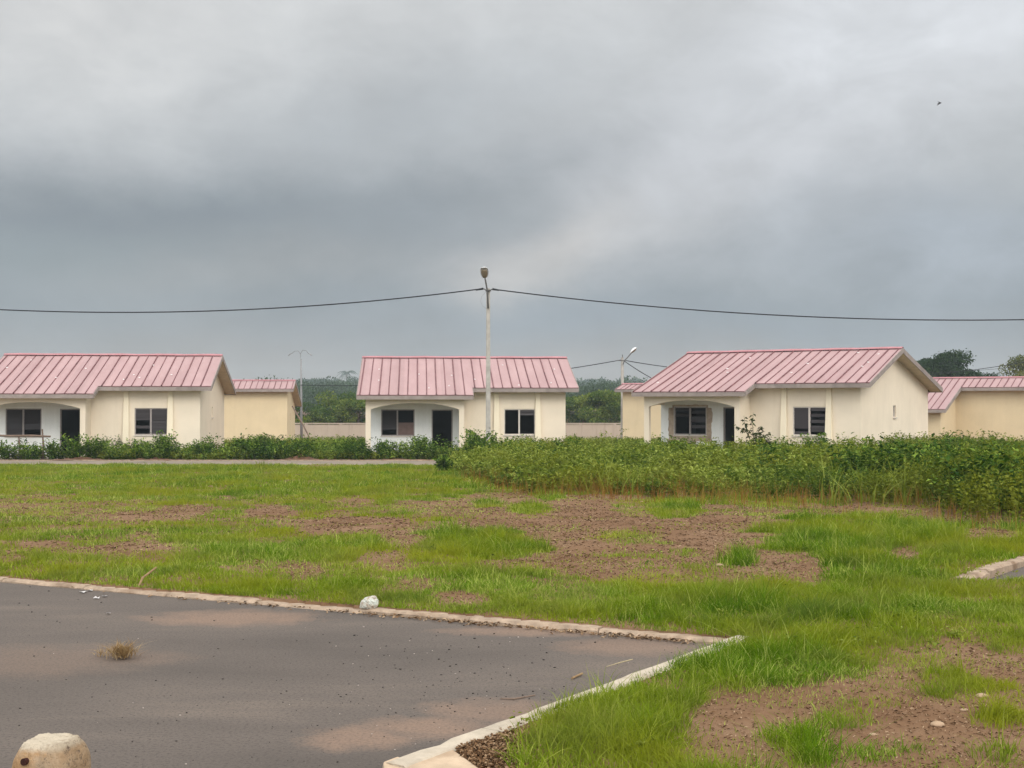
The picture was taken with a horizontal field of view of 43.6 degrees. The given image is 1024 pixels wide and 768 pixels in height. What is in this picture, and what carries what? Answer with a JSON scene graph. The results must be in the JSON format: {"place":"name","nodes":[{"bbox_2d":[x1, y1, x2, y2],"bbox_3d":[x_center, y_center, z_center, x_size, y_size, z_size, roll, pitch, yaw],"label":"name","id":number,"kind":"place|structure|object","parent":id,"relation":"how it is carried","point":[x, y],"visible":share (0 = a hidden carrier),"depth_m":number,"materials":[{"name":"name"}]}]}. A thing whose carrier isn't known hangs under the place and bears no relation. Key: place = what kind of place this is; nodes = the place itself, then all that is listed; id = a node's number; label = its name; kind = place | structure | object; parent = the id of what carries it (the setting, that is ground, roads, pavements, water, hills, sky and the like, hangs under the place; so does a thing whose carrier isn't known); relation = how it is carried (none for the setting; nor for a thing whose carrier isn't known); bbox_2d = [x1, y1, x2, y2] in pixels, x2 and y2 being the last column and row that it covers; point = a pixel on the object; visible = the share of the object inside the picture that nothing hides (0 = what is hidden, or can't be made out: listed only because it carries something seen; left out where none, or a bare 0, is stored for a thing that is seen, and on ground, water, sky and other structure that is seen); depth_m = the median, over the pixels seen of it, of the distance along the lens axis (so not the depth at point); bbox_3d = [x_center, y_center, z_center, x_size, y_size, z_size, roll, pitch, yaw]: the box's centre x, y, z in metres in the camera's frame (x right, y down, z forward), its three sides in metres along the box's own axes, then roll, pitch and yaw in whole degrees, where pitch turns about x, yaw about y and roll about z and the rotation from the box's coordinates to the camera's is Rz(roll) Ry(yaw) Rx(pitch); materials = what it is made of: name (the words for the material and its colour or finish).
{"place":"outdoors","nodes":[
{"label":"outdoors","id":0,"kind":"place"},
{"bbox_2d":[0,461,436,464],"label":"road","id":1,"kind":"structure","parent":0,"point":[258,462],"depth_m":48.91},
{"bbox_2d":[0,582,711,767],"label":"road","id":2,"kind":"structure","parent":0,"point":[312,671],"depth_m":7.69,"materials":[{"name":"grey asphalt"}]},
{"bbox_2d":[12,733,90,767],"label":"concrete bollard","id":3,"kind":"object","parent":2,"relation":"on","point":[57,750],"visible":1,"depth_m":4.53,"materials":[{"name":"beige concrete"}]},
{"bbox_2d":[90,646,112,656],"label":"dry tuft","id":4,"kind":"object","parent":2,"relation":"on","point":[100,652],"visible":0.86,"depth_m":8.29,"materials":[{"name":"plant"}]},
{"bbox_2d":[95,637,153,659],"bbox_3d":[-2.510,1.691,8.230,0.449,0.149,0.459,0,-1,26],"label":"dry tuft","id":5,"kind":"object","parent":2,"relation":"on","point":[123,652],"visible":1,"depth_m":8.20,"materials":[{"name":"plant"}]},
{"bbox_2d":[53,626,628,763],"bbox_3d":[-1.114,1.759,7.881,3.415,0.010,3.578,1,-1,-44],"label":"pale grit","id":6,"kind":"object","parent":2,"relation":"on","point":[420,681],"visible":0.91,"depth_m":7.66,"materials":[{"name":"grey gravel"}]},
{"bbox_2d":[8,586,693,765],"bbox_3d":[-2.391,1.763,8.220,6.232,0.014,4.077,0,-1,26],"label":"dark grit","id":7,"kind":"object","parent":2,"relation":"on","point":[372,679],"visible":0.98,"depth_m":7.57,"materials":[{"name":"black gravel"}]},
{"bbox_2d":[500,695,534,699],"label":"twig","id":8,"kind":"object","parent":2,"relation":"on","point":[517,697],"visible":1,"depth_m":7.09,"materials":[{"name":"brown wood"}]},
{"bbox_2d":[0,410,1023,767],"bbox_3d":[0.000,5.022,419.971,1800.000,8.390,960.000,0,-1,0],"label":"ground","id":9,"kind":"structure","parent":0,"point":[902,720],"depth_m":12.02,"materials":[{"name":"brown soil"}]},
{"bbox_2d":[0,439,19,459],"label":"shrub","id":10,"kind":"object","parent":9,"relation":"on","point":[6,451],"visible":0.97,"depth_m":52.04,"materials":[{"name":"green plant"}]},
{"bbox_2d":[0,429,50,458],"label":"timber rail","id":11,"kind":"object","parent":9,"relation":"on","point":[42,436],"visible":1,"depth_m":52.64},
{"bbox_2d":[14,442,44,459],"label":"shrub","id":12,"kind":"object","parent":9,"relation":"on","point":[29,452],"visible":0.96,"depth_m":51.83,"materials":[{"name":"green plant"}]},
{"bbox_2d":[42,438,65,459],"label":"shrub","id":13,"kind":"object","parent":9,"relation":"on","point":[53,449],"visible":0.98,"depth_m":52.02,"materials":[{"name":"green plant"}]},
{"bbox_2d":[57,432,92,457],"bbox_3d":[-17.703,2.526,51.906,1.466,1.284,1.104,1,-1,-39],"label":"shrub","id":14,"kind":"object","parent":9,"relation":"on","point":[76,450],"visible":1,"depth_m":51.85,"materials":[{"name":"green plant"}]},
{"bbox_2d":[52,456,104,460],"bbox_3d":[-17.341,3.031,51.956,2.790,0.187,1.210,0,-1,0],"label":"soil heap","id":15,"kind":"object","parent":9,"relation":"on","point":[81,458],"visible":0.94,"depth_m":51.66,"materials":[{"name":"brown soil"}]},
{"bbox_2d":[81,434,109,458],"bbox_3d":[-16.990,2.575,52.059,1.288,1.132,1.210,0,-1,-19],"label":"shrub","id":16,"kind":"object","parent":9,"relation":"on","point":[93,450],"visible":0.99,"depth_m":52.03,"materials":[{"name":"green plant"}]},
{"bbox_2d":[0,353,235,458],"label":"bungalow","id":17,"kind":"object","parent":9,"relation":"on","point":[111,395],"visible":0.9,"depth_m":54.94,"materials":[{"name":"paint"}]},
{"bbox_2d":[6,409,41,434],"bbox_3d":[-20.879,1.641,54.752,1.480,1.180,0.064,0,-1,-7],"label":"window","id":18,"kind":"structure","parent":17,"relation":"in","point":[17,420],"depth_m":54.72,"materials":[{"name":"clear glass"}]},
{"bbox_2d":[134,408,166,435],"bbox_3d":[-15.463,1.632,54.858,1.450,1.200,0.130,0,-1,-7],"label":"window","id":19,"kind":"structure","parent":17,"relation":"in","point":[157,417],"depth_m":54.89,"materials":[{"name":"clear glass"}]},
{"bbox_2d":[139,567,156,584],"bbox_3d":[-3.242,1.724,11.316,0.036,0.164,0.401,0,-1,9],"label":"stick","id":20,"kind":"object","parent":9,"relation":"on","point":[145,575],"visible":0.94,"depth_m":11.33,"materials":[{"name":"wood"}]},
{"bbox_2d":[127,457,174,460],"bbox_3d":[-14.700,3.037,51.819,2.544,0.165,1.185,0,-1,0],"label":"soil heap","id":21,"kind":"object","parent":9,"relation":"on","point":[156,458],"visible":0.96,"depth_m":51.63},
{"bbox_2d":[150,429,182,457],"bbox_3d":[-14.233,2.497,52.622,1.190,1.321,1.130,-1,-1,35],"label":"shrub","id":22,"kind":"object","parent":9,"relation":"on","point":[168,439],"visible":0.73,"depth_m":52.41,"materials":[{"name":"green plant"}]},
{"bbox_2d":[191,433,217,456],"bbox_3d":[-12.661,2.588,52.715,1.144,1.153,1.062,0,-1,-17],"label":"shrub","id":23,"kind":"object","parent":9,"relation":"on","point":[208,448],"visible":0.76,"depth_m":52.54,"materials":[{"name":"green plant"}]},
{"bbox_2d":[0,446,465,459],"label":"weeds","id":24,"kind":"object","parent":9,"relation":"on","point":[320,455],"visible":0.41,"depth_m":52.14,"materials":[{"name":"green plant"}]},
{"bbox_2d":[230,428,254,457],"bbox_3d":[-11.076,2.468,52.468,1.084,1.344,1.025,0,-1,-13],"label":"shrub","id":25,"kind":"object","parent":9,"relation":"on","point":[238,442],"visible":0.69,"depth_m":52.30,"materials":[{"name":"green plant"}]},
{"bbox_2d":[254,432,269,459],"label":"shrub","id":26,"kind":"object","parent":9,"relation":"on","point":[261,440],"visible":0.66,"depth_m":52.33,"materials":[{"name":"green plant"}]},
{"bbox_2d":[224,379,301,440],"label":"back bungalow","id":27,"kind":"object","parent":9,"relation":"on","point":[255,406],"visible":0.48,"depth_m":89.45,"materials":[{"name":"beige paint"}]},
{"bbox_2d":[11,433,542,459],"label":"roadside weeds","id":28,"kind":"object","parent":9,"relation":"on","point":[356,446],"visible":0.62,"depth_m":52.39,"materials":[{"name":"green plant"}]},
{"bbox_2d":[274,438,289,454],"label":"shrub","id":29,"kind":"object","parent":9,"relation":"on","point":[280,444],"visible":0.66,"depth_m":52.41,"materials":[{"name":"green plant"}]},
{"bbox_2d":[280,454,318,459],"bbox_3d":[-8.573,2.959,51.760,1.768,0.313,0.825,0,-1,0],"label":"soil heap","id":30,"kind":"object","parent":9,"relation":"on","point":[301,458],"visible":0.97,"depth_m":51.52,"materials":[{"name":"brown soil"}]},
{"bbox_2d":[288,350,311,436],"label":"lamp post","id":31,"kind":"object","parent":9,"relation":"on","point":[301,426],"visible":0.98,"depth_m":107.94,"materials":[{"name":"metal"}]},
{"bbox_2d":[292,406,309,438],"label":"timber prop","id":32,"kind":"object","parent":9,"relation":"on","point":[300,421],"visible":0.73,"depth_m":88.91,"materials":[{"name":"wood"}]},
{"bbox_2d":[295,401,326,424],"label":"leafy tree","id":33,"kind":"object","parent":9,"relation":"on","point":[308,404],"visible":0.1,"depth_m":120.12,"materials":[{"name":"green plant"}]},
{"bbox_2d":[295,407,339,424],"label":"leafy tree","id":34,"kind":"object","parent":9,"relation":"on","point":[326,415],"visible":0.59,"depth_m":116.08,"materials":[{"name":"green plant"}]},
{"bbox_2d":[306,390,357,424],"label":"leafy tree","id":35,"kind":"object","parent":9,"relation":"on","point":[329,400],"visible":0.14,"depth_m":119.49,"materials":[{"name":"green plant"}]},
{"bbox_2d":[336,370,356,379],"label":"palm tree","id":36,"kind":"object","parent":9,"relation":"on","point":[347,373],"visible":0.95,"depth_m":699.46,"materials":[{"name":"green plant"}]},
{"bbox_2d":[327,396,365,424],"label":"leafy tree","id":37,"kind":"object","parent":9,"relation":"on","point":[346,415],"visible":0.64,"depth_m":116.70,"materials":[{"name":"green plant"}]},
{"bbox_2d":[0,460,717,462],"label":"kerb","id":38,"kind":"structure","parent":9,"relation":"on","point":[223,460],"depth_m":51.34,"materials":[{"name":"concrete"}]},
{"bbox_2d":[0,576,726,643],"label":"kerb","id":39,"kind":"structure","parent":9,"relation":"on","point":[502,621],"depth_m":9.84,"materials":[{"name":"concrete"}]},
{"bbox_2d":[360,595,378,608],"bbox_3d":[-1.118,1.702,10.017,0.148,0.096,0.116,0,-1,0],"label":"plastic bag","id":40,"kind":"object","parent":39,"relation":"on","point":[370,602],"visible":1,"depth_m":9.98,"materials":[{"name":"white plastic"}]},
{"bbox_2d":[371,438,394,455],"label":"shrub","id":41,"kind":"object","parent":9,"relation":"on","point":[381,445],"visible":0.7,"depth_m":52.84,"materials":[{"name":"green plant"}]},
{"bbox_2d":[383,757,407,767],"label":"broken kerb end","id":42,"kind":"structure","parent":9,"relation":"on","point":[385,765],"depth_m":5.62,"materials":[{"name":"concrete"}]},
{"bbox_2d":[409,434,432,458],"bbox_3d":[-3.764,2.619,52.939,0.818,1.084,1.137,-1,-1,33],"label":"shrub","id":43,"kind":"object","parent":9,"relation":"on","point":[423,440],"visible":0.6,"depth_m":52.83,"materials":[{"name":"green plant"}]},
{"bbox_2d":[408,750,477,767],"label":"concrete slab","id":44,"kind":"structure","parent":9,"relation":"on","point":[451,759],"depth_m":5.66,"materials":[{"name":"beige concrete"}]},
{"bbox_2d":[432,454,456,471],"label":"shrub","id":45,"kind":"object","parent":9,"relation":"on","point":[444,462],"visible":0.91,"depth_m":38.40,"materials":[{"name":"green plant"}]},
{"bbox_2d":[243,375,647,413],"bbox_3d":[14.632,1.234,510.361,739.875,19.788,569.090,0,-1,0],"label":"wood","id":46,"kind":"object","parent":9,"relation":"on","point":[309,393],"visible":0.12,"depth_m":295.15,"materials":[{"name":"green plant"}]},
{"bbox_2d":[295,423,620,439],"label":"boundary wall","id":47,"kind":"structure","parent":9,"relation":"on","point":[586,430],"depth_m":111.95,"materials":[{"name":"beige concrete"}]},
{"bbox_2d":[356,356,578,449],"bbox_3d":[-2.251,1.212,61.064,9.722,5.068,11.870,0,-1,-4],"label":"bungalow","id":48,"kind":"object","parent":9,"relation":"on","point":[431,397],"visible":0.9,"depth_m":56.94,"materials":[{"name":"paint"}]},
{"bbox_2d":[380,409,414,436],"bbox_3d":[-5.071,1.743,56.929,1.540,1.230,0.130,0,-1,-4],"label":"window","id":49,"kind":"structure","parent":48,"relation":"in","point":[389,417],"depth_m":56.94,"materials":[{"name":"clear glass"}]},
{"bbox_2d":[503,409,534,435],"bbox_3d":[0.346,1.707,56.825,1.450,1.200,0.130,0,-1,-4],"label":"window","id":50,"kind":"structure","parent":48,"relation":"in","point":[520,411],"depth_m":56.83,"materials":[{"name":"clear glass"}]},
{"bbox_2d":[461,426,502,451],"bbox_3d":[-1.042,2.178,44.451,1.491,1.432,1.618,0,-1,0],"label":"shrub","id":51,"kind":"object","parent":9,"relation":"on","point":[474,436],"visible":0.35,"depth_m":44.28,"materials":[{"name":"green plant"}]},
{"bbox_2d":[476,267,498,443],"bbox_3d":[-0.862,-0.641,45.842,0.779,7.045,0.582,0,-1,-30],"label":"lamp post","id":52,"kind":"object","parent":9,"relation":"on","point":[484,272],"visible":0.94,"depth_m":45.93,"materials":[{"name":"concrete"}]},
{"bbox_2d":[0,289,475,312],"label":"overhead cable","id":53,"kind":"object","parent":52,"relation":"attached to","point":[239,309],"visible":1,"depth_m":45.95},
{"bbox_2d":[499,289,1023,320],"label":"overhead cable","id":54,"kind":"object","parent":52,"relation":"attached to","point":[774,314],"visible":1,"depth_m":45.94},
{"bbox_2d":[0,490,1020,761],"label":"soil clods","id":55,"kind":"object","parent":9,"relation":"on","point":[510,520],"visible":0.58,"depth_m":18.46,"materials":[{"name":"brown soil"}]},
{"bbox_2d":[0,461,1023,767],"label":"grass","id":56,"kind":"structure","parent":9,"relation":"on","point":[580,723],"depth_m":11.23,"materials":[{"name":"green plant"}]},
{"bbox_2d":[1,496,1023,751],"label":"broad weeds","id":57,"kind":"object","parent":9,"relation":"on","point":[623,610],"visible":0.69,"depth_m":9.98,"materials":[{"name":"green plant"}]},
{"bbox_2d":[387,635,746,767],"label":"kerb","id":58,"kind":"structure","parent":9,"relation":"on","point":[406,761],"depth_m":6.23,"materials":[{"name":"concrete"}]},
{"bbox_2d":[565,395,608,422],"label":"leafy tree","id":59,"kind":"object","parent":9,"relation":"on","point":[571,417],"visible":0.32,"depth_m":120.11,"materials":[{"name":"green plant"}]},
{"bbox_2d":[575,389,620,424],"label":"leafy tree","id":60,"kind":"object","parent":9,"relation":"on","point":[610,402],"visible":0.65,"depth_m":115.36,"materials":[{"name":"green plant"}]},
{"bbox_2d":[216,434,1005,447],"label":"yard weeds","id":61,"kind":"object","parent":9,"relation":"on","point":[325,439],"visible":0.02,"depth_m":81.99,"materials":[{"name":"green plant"}]},
{"bbox_2d":[617,347,636,438],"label":"lamp post","id":62,"kind":"object","parent":9,"relation":"on","point":[622,360],"visible":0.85,"depth_m":99.88,"materials":[{"name":"metal"}]},
{"bbox_2d":[305,360,616,385],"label":"overhead cable","id":63,"kind":"object","parent":62,"relation":"attached to","point":[357,385],"visible":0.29,"depth_m":106.65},
{"bbox_2d":[627,360,666,366],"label":"overhead cable","id":64,"kind":"object","parent":62,"relation":"attached to","point":[647,364],"visible":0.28,"depth_m":101.05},
{"bbox_2d":[615,383,660,439],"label":"back bungalow","id":65,"kind":"object","parent":9,"relation":"on","point":[633,416],"visible":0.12,"depth_m":96.53,"materials":[{"name":"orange paint"}]},
{"bbox_2d":[443,427,1023,524],"bbox_3d":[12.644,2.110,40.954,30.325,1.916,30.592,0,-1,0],"label":"weeds","id":66,"kind":"object","parent":9,"relation":"on","point":[541,464],"visible":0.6,"depth_m":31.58,"materials":[{"name":"green plant"}]},
{"bbox_2d":[452,461,1023,534],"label":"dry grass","id":67,"kind":"structure","parent":9,"relation":"on","point":[596,489],"depth_m":23.50,"materials":[{"name":"green plant"}]},
{"bbox_2d":[458,430,1023,515],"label":"weed clumps","id":68,"kind":"object","parent":9,"relation":"on","point":[895,455],"visible":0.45,"depth_m":24.96,"materials":[{"name":"green plant"}]},
{"bbox_2d":[733,414,773,447],"bbox_3d":[9.079,1.947,47.156,1.727,1.781,1.180,1,-1,-35],"label":"sapling","id":69,"kind":"object","parent":9,"relation":"on","point":[754,435],"visible":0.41,"depth_m":47.17,"materials":[{"name":"green plant"}]},
{"bbox_2d":[560,451,956,505],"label":"tall grass","id":70,"kind":"structure","parent":9,"relation":"on","point":[833,479],"depth_m":23.44,"materials":[{"name":"green plant"}]},
{"bbox_2d":[632,347,942,447],"bbox_3d":[12.275,1.016,55.731,9.722,5.068,11.870,-1,-1,33],"label":"bungalow","id":71,"kind":"object","parent":9,"relation":"on","point":[860,393],"visible":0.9,"depth_m":52.64,"materials":[{"name":"paint"}]},
{"bbox_2d":[673,407,706,435],"bbox_3d":[7.538,1.583,54.113,1.540,1.230,0.130,-1,-1,33],"label":"window","id":72,"kind":"structure","parent":71,"relation":"in","point":[691,419],"depth_m":54.10,"materials":[{"name":"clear glass"}]},
{"bbox_2d":[792,407,825,436],"bbox_3d":[11.816,1.501,50.782,1.450,1.200,0.130,-1,-1,33],"label":"window","id":73,"kind":"structure","parent":71,"relation":"in","point":[802,416],"depth_m":50.88,"materials":[{"name":"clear glass"}]},
{"bbox_2d":[799,432,825,448],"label":"shrub","id":74,"kind":"object","parent":9,"relation":"on","point":[808,442],"visible":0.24,"depth_m":44.37,"materials":[{"name":"green plant"}]},
{"bbox_2d":[930,721,944,726],"bbox_3d":[2.093,1.675,6.300,0.070,0.034,0.056,0,-1,0],"label":"stone","id":75,"kind":"object","parent":9,"relation":"on","point":[937,723],"visible":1,"depth_m":6.28,"materials":[{"name":"beige stone"}]},
{"bbox_2d":[918,348,990,376],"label":"dark tree","id":76,"kind":"object","parent":9,"relation":"on","point":[947,362],"visible":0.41,"depth_m":116.12,"materials":[{"name":"green plant"}]},
{"bbox_2d":[928,376,1023,442],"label":"back bungalow","id":77,"kind":"object","parent":9,"relation":"on","point":[975,404],"visible":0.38,"depth_m":77.87,"materials":[{"name":"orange paint"}]},
{"bbox_2d":[976,693,987,697],"bbox_3d":[2.546,1.689,6.940,0.066,0.027,0.053,0,-1,0],"label":"stone","id":78,"kind":"object","parent":9,"relation":"on","point":[980,695],"visible":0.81,"depth_m":6.92,"materials":[{"name":"beige stone"}]},
{"bbox_2d":[953,556,1023,579],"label":"kerb","id":79,"kind":"structure","parent":9,"relation":"on","point":[1000,567],"depth_m":12.59,"materials":[{"name":"concrete"}]},
{"bbox_2d":[983,372,1000,376],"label":"dark tree","id":80,"kind":"object","parent":9,"relation":"on","point":[995,374],"depth_m":123.80,"materials":[{"name":"green plant"}]},
{"bbox_2d":[998,354,1023,375],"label":"pale tree","id":81,"kind":"object","parent":9,"relation":"on","point":[1015,369],"visible":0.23,"depth_m":112.41,"materials":[{"name":"green plant"}]},
{"bbox_2d":[0,0,1023,380],"label":"sky","id":82,"kind":"structure","parent":0,"point":[778,157],"materials":[{"name":"grey"}]},
{"bbox_2d":[928,366,1018,372],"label":"overhead cable","id":83,"kind":"object","parent":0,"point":[973,370],"visible":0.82,"depth_m":96.01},
{"bbox_2d":[930,362,1023,374],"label":"overhead cable","id":84,"kind":"object","parent":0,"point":[978,369],"visible":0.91,"depth_m":89.35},
{"bbox_2d":[991,567,1023,579],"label":"side road","id":85,"kind":"structure","parent":0,"point":[1020,572],"depth_m":12.65,"materials":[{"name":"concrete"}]}
]}

